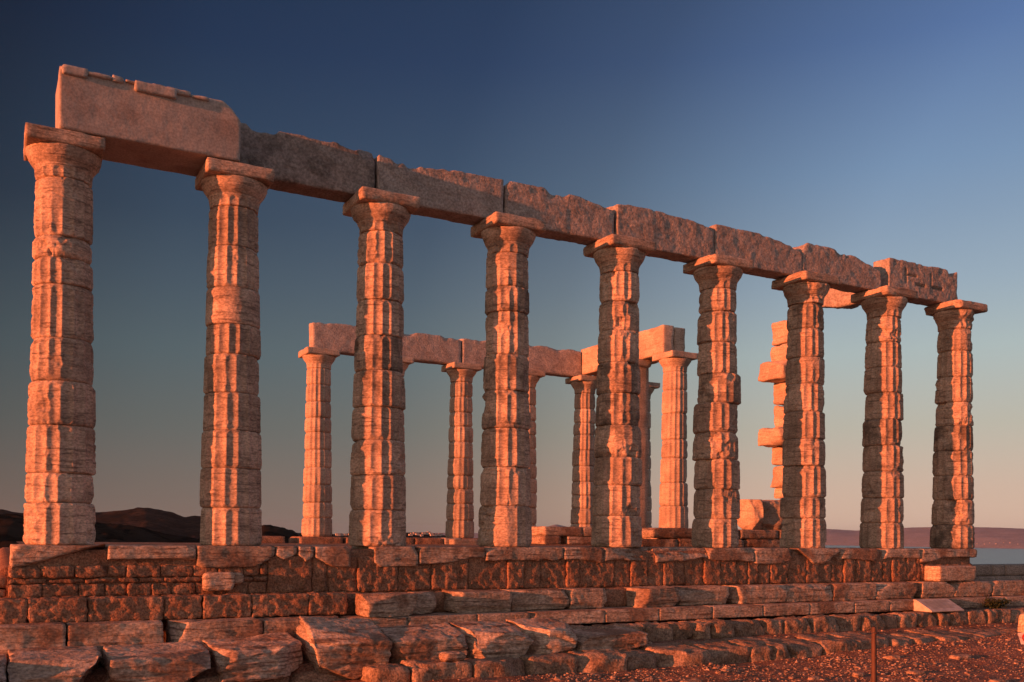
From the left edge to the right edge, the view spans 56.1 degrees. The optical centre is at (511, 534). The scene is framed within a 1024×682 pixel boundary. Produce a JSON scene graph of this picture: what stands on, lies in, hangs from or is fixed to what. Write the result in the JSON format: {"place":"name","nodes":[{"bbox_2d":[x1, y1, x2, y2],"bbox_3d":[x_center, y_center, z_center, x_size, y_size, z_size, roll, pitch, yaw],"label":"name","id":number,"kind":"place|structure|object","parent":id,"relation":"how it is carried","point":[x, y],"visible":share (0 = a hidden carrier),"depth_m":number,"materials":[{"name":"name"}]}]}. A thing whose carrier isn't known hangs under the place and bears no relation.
{"place":"outdoors","nodes":[
{"label":"outdoors","id":0,"kind":"place"},
{"bbox_2d":[0,514,298,547],"bbox_3d":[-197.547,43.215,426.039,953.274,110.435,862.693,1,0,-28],"label":"hillside","id":1,"kind":"structure","parent":0,"point":[11,529],"depth_m":520.30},
{"bbox_2d":[0,507,445,538],"bbox_3d":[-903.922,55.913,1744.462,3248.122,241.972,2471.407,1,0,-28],"label":"hills","id":2,"kind":"structure","parent":0,"point":[165,522],"depth_m":1904.71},
{"bbox_2d":[16,541,591,548],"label":"pavement","id":3,"kind":"structure","parent":0,"point":[162,543],"depth_m":27.43,"materials":[{"name":"stone"}]},
{"bbox_2d":[289,536,342,543],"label":"base block","id":4,"kind":"structure","parent":3,"relation":"on","point":[317,540],"depth_m":30.31,"materials":[{"name":"stone"}]},
{"bbox_2d":[298,347,339,536],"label":"marble column","id":5,"kind":"structure","parent":4,"relation":"on","point":[317,505],"depth_m":30.52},
{"bbox_2d":[309,322,356,355],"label":"architrave block","id":6,"kind":"structure","parent":5,"relation":"on","point":[342,338],"depth_m":31.08,"materials":[{"name":"stone"}]},
{"bbox_2d":[531,526,642,544],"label":"wall","id":7,"kind":"structure","parent":3,"relation":"on","point":[558,535],"depth_m":30.42,"materials":[{"name":"stone"}]},
{"bbox_2d":[528,370,545,525],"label":"marble column","id":8,"kind":"structure","parent":7,"relation":"on","point":[535,376],"depth_m":34.14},
{"bbox_2d":[459,339,485,368],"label":"architrave block","id":9,"kind":"structure","parent":8,"relation":"on","point":[473,351],"depth_m":33.43,"materials":[{"name":"stone"}]},
{"bbox_2d":[528,345,580,377],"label":"architrave block","id":10,"kind":"structure","parent":8,"relation":"on","point":[549,361],"depth_m":35.01,"materials":[{"name":"stone"}]},
{"bbox_2d":[638,359,651,527],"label":"square pier","id":11,"kind":"structure","parent":7,"relation":"on","point":[644,366],"depth_m":32.37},
{"bbox_2d":[641,528,781,547],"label":"wall","id":12,"kind":"structure","parent":3,"relation":"on","point":[673,537],"depth_m":23.33,"materials":[{"name":"stone"}]},
{"bbox_2d":[737,499,763,529],"bbox_3d":[6.119,-0.505,24.712,0.767,0.812,0.444,1,0,36],"label":"marble fragment","id":13,"kind":"object","parent":12,"relation":"on","point":[751,515],"visible":0.78,"depth_m":24.52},
{"bbox_2d":[760,500,782,529],"bbox_3d":[6.752,-0.493,25.098,1.069,0.843,0.779,1,0,-28],"label":"marble fragment","id":14,"kind":"object","parent":12,"relation":"on","point":[772,520],"visible":0.38,"depth_m":24.75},
{"bbox_2d":[758,320,787,529],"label":"ruined pillar","id":15,"kind":"structure","parent":12,"relation":"on","point":[773,371],"depth_m":25.45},
{"bbox_3d":[5.431,0.078,31.210,1.465,0.530,2.015,1,0,-28],"label":"base block","id":16,"kind":"object","parent":3,"relation":"on","visible":0},
{"bbox_2d":[652,350,697,527],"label":"marble column","id":17,"kind":"structure","parent":16,"relation":"on","point":[673,497],"depth_m":30.93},
{"bbox_2d":[581,325,673,375],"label":"architrave slab","id":18,"kind":"structure","parent":17,"relation":"on","point":[656,340],"depth_m":31.97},
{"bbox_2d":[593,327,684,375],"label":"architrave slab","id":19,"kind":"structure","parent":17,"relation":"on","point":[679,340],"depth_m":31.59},
{"bbox_2d":[0,547,1023,681],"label":"ground","id":20,"kind":"structure","parent":0,"point":[98,674],"depth_m":16.24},
{"bbox_2d":[0,622,65,665],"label":"step slab","id":21,"kind":"structure","parent":20,"relation":"on","point":[31,635],"depth_m":13.07,"materials":[{"name":"stone"}]},
{"bbox_2d":[65,620,163,660],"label":"step slab","id":22,"kind":"structure","parent":20,"relation":"on","point":[100,634],"depth_m":13.57,"materials":[{"name":"stone"}]},
{"bbox_2d":[0,591,347,623],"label":"foundation wall","id":23,"kind":"structure","parent":20,"relation":"on","point":[69,609],"depth_m":14.34,"materials":[{"name":"stone"}]},
{"bbox_2d":[165,617,262,644],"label":"step slab","id":24,"kind":"structure","parent":20,"relation":"on","point":[200,630],"depth_m":14.23,"materials":[{"name":"stone"}]},
{"bbox_2d":[254,615,337,638],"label":"step slab","id":25,"kind":"structure","parent":20,"relation":"on","point":[288,624],"depth_m":14.71,"materials":[{"name":"stone"}]},
{"bbox_2d":[296,616,391,678],"bbox_3d":[-2.562,1.683,14.541,1.211,0.888,1.186,1,0,-28],"label":"fallen block","id":26,"kind":"object","parent":20,"relation":"on","point":[348,648],"depth_m":14.14,"materials":[{"name":"stone"}]},
{"bbox_2d":[338,615,407,626],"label":"step slab","id":27,"kind":"structure","parent":20,"relation":"on","point":[389,621],"depth_m":15.56,"materials":[{"name":"stone"}]},
{"bbox_2d":[355,592,417,617],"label":"step block","id":28,"kind":"structure","parent":27,"relation":"on","point":[372,605],"depth_m":15.55,"materials":[{"name":"stone"}]},
{"bbox_2d":[406,537,413,543],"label":"base block","id":29,"kind":"structure","parent":20,"relation":"on","point":[409,540],"depth_m":31.68,"materials":[{"name":"stone"}]},
{"bbox_2d":[402,356,413,513],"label":"marble column","id":30,"kind":"structure","parent":29,"relation":"on","point":[407,361],"depth_m":31.82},
{"bbox_2d":[402,333,460,364],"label":"architrave block","id":31,"kind":"structure","parent":30,"relation":"on","point":[428,348],"depth_m":32.70,"materials":[{"name":"stone"}]},
{"bbox_2d":[8,548,975,623],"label":"foundation wall","id":32,"kind":"structure","parent":20,"relation":"on","point":[89,572],"depth_m":16.72,"materials":[{"name":"stone"}]},
{"bbox_2d":[9,544,104,567],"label":"stylobate slab","id":33,"kind":"structure","parent":32,"relation":"on","point":[21,555],"depth_m":13.83,"materials":[{"name":"stone"}]},
{"bbox_2d":[23,122,104,544],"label":"marble column","id":34,"kind":"structure","parent":33,"relation":"on","point":[60,471],"depth_m":14.14,"materials":[{"name":"stone"}]},
{"bbox_2d":[55,64,240,176],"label":"architrave block","id":35,"kind":"structure","parent":34,"relation":"on","point":[153,126],"depth_m":14.60,"materials":[{"name":"stone"}]},
{"bbox_2d":[104,544,195,559],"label":"stylobate slab","id":36,"kind":"structure","parent":32,"relation":"on","point":[151,551],"depth_m":14.55,"materials":[{"name":"stone"}]},
{"bbox_2d":[202,572,234,590],"bbox_3d":[-4.615,0.726,15.063,0.491,0.300,0.360,1,0,-28],"label":"marble fragment","id":37,"kind":"object","parent":32,"relation":"attached to","point":[218,581],"visible":0.96,"depth_m":14.91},
{"bbox_2d":[193,545,274,567],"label":"stylobate slab","id":38,"kind":"structure","parent":32,"relation":"on","point":[209,556],"depth_m":15.10,"materials":[{"name":"stone"}]},
{"bbox_2d":[195,157,274,545],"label":"marble column","id":39,"kind":"structure","parent":38,"relation":"on","point":[235,193],"depth_m":15.31,"materials":[{"name":"stone"}]},
{"bbox_2d":[260,545,296,559],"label":"stylobate slab","id":40,"kind":"structure","parent":32,"relation":"on","point":[283,552],"depth_m":15.50,"materials":[{"name":"stone"}]},
{"bbox_2d":[284,545,313,561],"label":"stylobate slab","id":41,"kind":"structure","parent":32,"relation":"on","point":[305,553],"depth_m":15.66,"materials":[{"name":"stone"}]},
{"bbox_2d":[296,545,350,566],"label":"stylobate slab","id":42,"kind":"structure","parent":32,"relation":"on","point":[335,556],"depth_m":15.88,"materials":[{"name":"stone"}]},
{"bbox_2d":[351,546,417,566],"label":"stylobate slab","id":43,"kind":"structure","parent":32,"relation":"on","point":[390,556],"depth_m":16.39,"materials":[{"name":"stone"}]},
{"bbox_2d":[343,186,420,545],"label":"marble column","id":44,"kind":"structure","parent":43,"relation":"on","point":[381,219],"depth_m":16.50,"materials":[{"name":"stone"}]},
{"bbox_2d":[239,123,374,202],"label":"architrave block","id":45,"kind":"structure","parent":44,"relation":"on","point":[311,167],"depth_m":16.27,"materials":[{"name":"stone"}]},
{"bbox_2d":[374,155,503,225],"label":"architrave block","id":46,"kind":"structure","parent":44,"relation":"on","point":[455,196],"depth_m":17.44,"materials":[{"name":"stone"}]},
{"bbox_2d":[413,546,484,564],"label":"stylobate slab","id":47,"kind":"structure","parent":32,"relation":"on","point":[434,554],"depth_m":16.84,"materials":[{"name":"stone"}]},
{"bbox_2d":[474,546,562,560],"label":"stylobate slab","id":48,"kind":"structure","parent":32,"relation":"on","point":[533,553],"depth_m":17.56,"materials":[{"name":"stone"}]},
{"bbox_2d":[470,211,546,546],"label":"marble column","id":49,"kind":"structure","parent":48,"relation":"on","point":[505,516],"depth_m":17.68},
{"bbox_2d":[503,181,613,245],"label":"architrave block","id":50,"kind":"structure","parent":49,"relation":"on","point":[574,219],"depth_m":18.60,"materials":[{"name":"stone"}]},
{"bbox_2d":[537,546,603,562],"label":"stylobate slab","id":51,"kind":"structure","parent":32,"relation":"on","point":[593,554],"depth_m":18.17,"materials":[{"name":"stone"}]},
{"bbox_2d":[588,546,650,560],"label":"stylobate slab","id":52,"kind":"structure","parent":32,"relation":"on","point":[614,553],"depth_m":18.60,"materials":[{"name":"stone"}]},
{"bbox_2d":[583,234,656,546],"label":"marble column","id":53,"kind":"structure","parent":52,"relation":"on","point":[617,476],"depth_m":18.87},
{"bbox_2d":[607,204,713,262],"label":"architrave block","id":54,"kind":"structure","parent":53,"relation":"on","point":[677,239],"depth_m":19.78,"materials":[{"name":"stone"}]},
{"bbox_2d":[642,547,707,562],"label":"stylobate slab","id":55,"kind":"structure","parent":32,"relation":"on","point":[668,556],"depth_m":19.25,"materials":[{"name":"stone"}]},
{"bbox_2d":[692,547,753,561],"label":"stylobate slab","id":56,"kind":"structure","parent":32,"relation":"on","point":[733,554],"depth_m":19.85,"materials":[{"name":"stone"}]},
{"bbox_2d":[683,254,753,547],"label":"marble column","id":57,"kind":"structure","parent":56,"relation":"on","point":[716,506],"depth_m":20.06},
{"bbox_2d":[709,224,801,279],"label":"architrave block","id":58,"kind":"structure","parent":57,"relation":"on","point":[773,258],"depth_m":20.96,"materials":[{"name":"stone"}]},
{"bbox_2d":[737,547,792,563],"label":"stylobate slab","id":59,"kind":"structure","parent":32,"relation":"on","point":[772,555],"depth_m":20.38,"materials":[{"name":"stone"}]},
{"bbox_2d":[762,547,839,563],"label":"stylobate slab","id":60,"kind":"structure","parent":32,"relation":"on","point":[818,555],"depth_m":21.01,"materials":[{"name":"stone"}]},
{"bbox_2d":[771,270,839,547],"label":"marble column","id":61,"kind":"structure","parent":60,"relation":"on","point":[803,503],"depth_m":21.25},
{"bbox_2d":[793,243,880,292],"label":"architrave block","id":62,"kind":"structure","parent":61,"relation":"on","point":[855,274],"depth_m":22.14,"materials":[{"name":"stone"}]},
{"bbox_2d":[839,548,878,560],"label":"stylobate slab","id":63,"kind":"structure","parent":32,"relation":"on","point":[871,554],"depth_m":21.61,"materials":[{"name":"stone"}]},
{"bbox_2d":[873,548,920,558],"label":"stylobate slab","id":64,"kind":"structure","parent":32,"relation":"on","point":[900,553],"depth_m":22.25,"materials":[{"name":"stone"}]},
{"bbox_2d":[851,285,917,548],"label":"marble column","id":65,"kind":"structure","parent":64,"relation":"on","point":[882,505],"depth_m":22.44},
{"bbox_2d":[822,288,860,308],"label":"architrave slab","id":66,"kind":"structure","parent":65,"relation":"on","point":[835,298],"depth_m":24.45,"materials":[{"name":"stone"}]},
{"bbox_2d":[911,548,976,562],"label":"stylobate slab","id":67,"kind":"structure","parent":32,"relation":"on","point":[929,554],"depth_m":22.95,"materials":[{"name":"stone"}]},
{"bbox_2d":[924,299,987,548],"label":"marble column","id":68,"kind":"structure","parent":67,"relation":"on","point":[952,519],"depth_m":23.62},
{"bbox_2d":[873,258,957,305],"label":"architrave block","id":69,"kind":"structure","parent":68,"relation":"on","point":[934,285],"depth_m":23.38,"materials":[{"name":"stone"}]},
{"bbox_2d":[187,627,1017,681],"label":"stone row","id":70,"kind":"object","parent":20,"relation":"on","point":[707,652],"visible":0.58,"depth_m":16.26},
{"bbox_2d":[7,646,101,681],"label":"fallen block","id":71,"kind":"object","parent":70,"relation":"on","point":[61,664],"depth_m":12.26,"materials":[{"name":"stone"}]},
{"bbox_2d":[101,641,210,681],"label":"fallen block","id":72,"kind":"object","parent":70,"relation":"on","point":[186,661],"depth_m":12.87,"materials":[{"name":"stone"}]},
{"bbox_2d":[202,632,302,681],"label":"fallen block","id":73,"kind":"object","parent":70,"relation":"on","point":[263,657],"depth_m":13.53,"materials":[{"name":"stone"}]},
{"bbox_2d":[378,622,467,662],"bbox_3d":[-1.410,1.707,15.053,1.285,0.570,0.980,1,0,-28],"label":"fallen block","id":74,"kind":"object","parent":70,"relation":"on","point":[421,642],"depth_m":14.72,"materials":[{"name":"stone"}]},
{"bbox_2d":[439,651,465,661],"bbox_3d":[-0.902,1.833,14.520,0.380,0.150,0.296,1,0,-28],"label":"loose stone","id":75,"kind":"object","parent":70,"relation":"on","point":[447,656],"visible":1,"depth_m":14.40,"materials":[{"name":"stone"}]},
{"bbox_2d":[448,621,533,658],"bbox_3d":[-0.355,1.723,15.611,1.145,0.578,1.047,1,0,-34],"label":"fallen block","id":76,"kind":"object","parent":70,"relation":"on","point":[485,639],"depth_m":15.22,"materials":[{"name":"stone"}]},
{"bbox_2d":[506,618,577,653],"bbox_3d":[0.508,1.726,16.127,0.958,0.602,1.073,1,0,-28],"label":"fallen block","id":77,"kind":"object","parent":70,"relation":"on","point":[550,635],"depth_m":15.73,"materials":[{"name":"stone"}]},
{"bbox_2d":[573,625,647,651],"bbox_3d":[1.541,1.806,16.706,1.426,0.393,0.992,1,0,-28],"label":"fallen block","id":78,"kind":"object","parent":70,"relation":"on","point":[613,639],"depth_m":16.36,"materials":[{"name":"stone"}]},
{"bbox_2d":[570,607,1023,641],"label":"stone row","id":79,"kind":"object","parent":20,"relation":"on","point":[700,629],"visible":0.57,"depth_m":19.36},
{"bbox_2d":[406,612,476,624],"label":"step slab","id":80,"kind":"structure","parent":79,"relation":"on","point":[434,618],"depth_m":16.03,"materials":[{"name":"stone"}]},
{"bbox_2d":[407,591,435,613],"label":"step block","id":81,"kind":"structure","parent":80,"relation":"on","point":[426,601],"depth_m":16.22,"materials":[{"name":"stone"}]},
{"bbox_2d":[472,611,529,621],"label":"step slab","id":82,"kind":"structure","parent":79,"relation":"on","point":[492,616],"depth_m":16.54,"materials":[{"name":"stone"}]},
{"bbox_2d":[442,589,511,612],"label":"step block","id":83,"kind":"structure","parent":82,"relation":"on","point":[475,600],"depth_m":16.63,"materials":[{"name":"stone"}]},
{"bbox_2d":[522,608,604,623],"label":"step slab","id":84,"kind":"structure","parent":79,"relation":"on","point":[579,616],"depth_m":17.25,"materials":[{"name":"stone"}]},
{"bbox_2d":[500,588,568,610],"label":"step block","id":85,"kind":"structure","parent":84,"relation":"on","point":[539,599],"depth_m":17.27,"materials":[{"name":"stone"}]},
{"bbox_2d":[558,587,606,608],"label":"step block","id":86,"kind":"structure","parent":84,"relation":"on","point":[585,598],"depth_m":17.74,"materials":[{"name":"stone"}]},
{"bbox_2d":[592,607,658,622],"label":"step slab","id":87,"kind":"structure","parent":79,"relation":"on","point":[622,614],"depth_m":17.82,"materials":[{"name":"stone"}]},
{"bbox_2d":[624,585,681,607],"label":"step block","id":88,"kind":"structure","parent":87,"relation":"on","point":[652,596],"depth_m":18.38,"materials":[{"name":"stone"}]},
{"bbox_2d":[654,605,712,620],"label":"step slab","id":89,"kind":"structure","parent":79,"relation":"on","point":[680,612],"depth_m":18.39,"materials":[{"name":"stone"}]},
{"bbox_2d":[699,603,762,617],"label":"step slab","id":90,"kind":"structure","parent":79,"relation":"on","point":[732,610],"depth_m":19.02,"materials":[{"name":"stone"}]},
{"bbox_2d":[675,585,728,604],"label":"step block","id":91,"kind":"structure","parent":90,"relation":"on","point":[702,594],"depth_m":19.05,"materials":[{"name":"stone"}]},
{"bbox_2d":[747,602,809,615],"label":"step slab","id":92,"kind":"structure","parent":79,"relation":"on","point":[782,608],"depth_m":19.63,"materials":[{"name":"stone"}]},
{"bbox_2d":[722,584,787,603],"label":"step block","id":93,"kind":"structure","parent":92,"relation":"on","point":[754,593],"depth_m":19.66,"materials":[{"name":"stone"}]},
{"bbox_2d":[797,601,854,614],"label":"step slab","id":94,"kind":"structure","parent":79,"relation":"on","point":[826,607],"depth_m":20.23,"materials":[{"name":"stone"}]},
{"bbox_2d":[777,583,832,601],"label":"step block","id":95,"kind":"structure","parent":94,"relation":"on","point":[802,592],"depth_m":20.36,"materials":[{"name":"stone"}]},
{"bbox_2d":[847,599,889,612],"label":"step slab","id":96,"kind":"structure","parent":79,"relation":"on","point":[869,605],"depth_m":20.79,"materials":[{"name":"stone"}]},
{"bbox_2d":[821,582,876,600],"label":"step block","id":97,"kind":"structure","parent":96,"relation":"on","point":[852,591],"depth_m":20.99,"materials":[{"name":"stone"}]},
{"bbox_2d":[871,598,920,610],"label":"step slab","id":98,"kind":"structure","parent":79,"relation":"on","point":[904,604],"depth_m":21.24,"materials":[{"name":"stone"}]},
{"bbox_2d":[863,581,917,598],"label":"step block","id":99,"kind":"structure","parent":98,"relation":"on","point":[894,590],"depth_m":21.63,"materials":[{"name":"stone"}]},
{"bbox_2d":[913,598,963,611],"bbox_3d":[9.519,1.567,21.442,1.080,0.252,0.500,1,0,-28],"label":"reading panel","id":100,"kind":"object","parent":79,"relation":"on","point":[936,605],"visible":1,"depth_m":21.34,"materials":[{"name":"plastic"}]},
{"bbox_2d":[921,596,1004,608],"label":"step slab","id":101,"kind":"structure","parent":79,"relation":"on","point":[969,602],"depth_m":22.36,"materials":[{"name":"stone"}]},
{"bbox_2d":[906,581,955,597],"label":"step block","id":102,"kind":"structure","parent":101,"relation":"on","point":[928,589],"depth_m":22.23,"materials":[{"name":"stone"}]},
{"bbox_2d":[944,580,991,596],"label":"step block","id":103,"kind":"structure","parent":101,"relation":"on","point":[973,588],"depth_m":22.82,"materials":[{"name":"stone"}]},
{"bbox_2d":[924,565,976,580],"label":"step block","id":104,"kind":"structure","parent":103,"relation":"on","point":[950,573],"depth_m":22.54,"materials":[{"name":"stone"}]},
{"bbox_2d":[981,579,1023,595],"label":"step block","id":105,"kind":"structure","parent":101,"relation":"on","point":[1007,587],"depth_m":23.45,"materials":[{"name":"stone"}]},
{"bbox_2d":[982,596,1011,608],"bbox_3d":[11.264,1.600,22.435,0.911,0.351,0.476,1,0,-28],"label":"wild plant","id":106,"kind":"object","parent":79,"relation":"on","point":[994,604],"visible":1,"depth_m":22.40,"materials":[{"name":"green plant"}]},
{"bbox_2d":[871,627,878,681],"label":"rope post","id":107,"kind":"object","parent":20,"relation":"on","point":[874,657],"visible":1,"depth_m":12.45,"materials":[{"name":"wood"}]},
{"bbox_3d":[3.175,0.367,35.930,1.795,0.434,1.370,1,0,-28],"label":"base block","id":108,"kind":"object","parent":20,"relation":"on","visible":0},
{"bbox_2d":[565,375,596,526],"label":"marble column","id":109,"kind":"structure","parent":108,"relation":"on","point":[583,458],"depth_m":35.26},
{"bbox_2d":[0,0,1023,533],"label":"sky","id":110,"kind":"structure","parent":0,"point":[871,131],"materials":[{"name":"blue"}]},
{"bbox_2d":[647,382,659,527],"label":"marble column","id":111,"kind":"structure","parent":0,"point":[653,386],"depth_m":36.54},
{"bbox_2d":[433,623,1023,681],"bbox_3d":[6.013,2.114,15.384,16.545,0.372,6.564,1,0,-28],"label":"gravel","id":112,"kind":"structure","parent":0,"point":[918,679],"depth_m":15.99,"materials":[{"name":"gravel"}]},
{"bbox_2d":[825,527,1023,548],"bbox_3d":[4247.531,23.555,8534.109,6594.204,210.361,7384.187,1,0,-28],"label":"sea","id":113,"kind":"structure","parent":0,"point":[1011,538],"depth_m":8384.60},
{"bbox_2d":[825,545,1023,563],"bbox_3d":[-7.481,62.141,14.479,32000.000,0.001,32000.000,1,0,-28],"label":"sea","id":114,"kind":"structure","parent":0,"point":[997,556],"depth_m":3929.50,"materials":[{"name":"blue liquid"}]},
{"bbox_2d":[972,564,1023,579],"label":"ashlar wall","id":115,"kind":"structure","parent":0,"point":[998,571],"depth_m":25.42,"materials":[{"name":"stone"}]},
{"bbox_3d":[-1.324,0.318,33.532,1.603,0.430,1.369,1,0,-28],"label":"base block","id":116,"kind":"object","parent":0,"visible":0},
{"bbox_2d":[441,362,481,537],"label":"marble column","id":117,"kind":"structure","parent":116,"relation":"on","point":[460,511],"depth_m":32.88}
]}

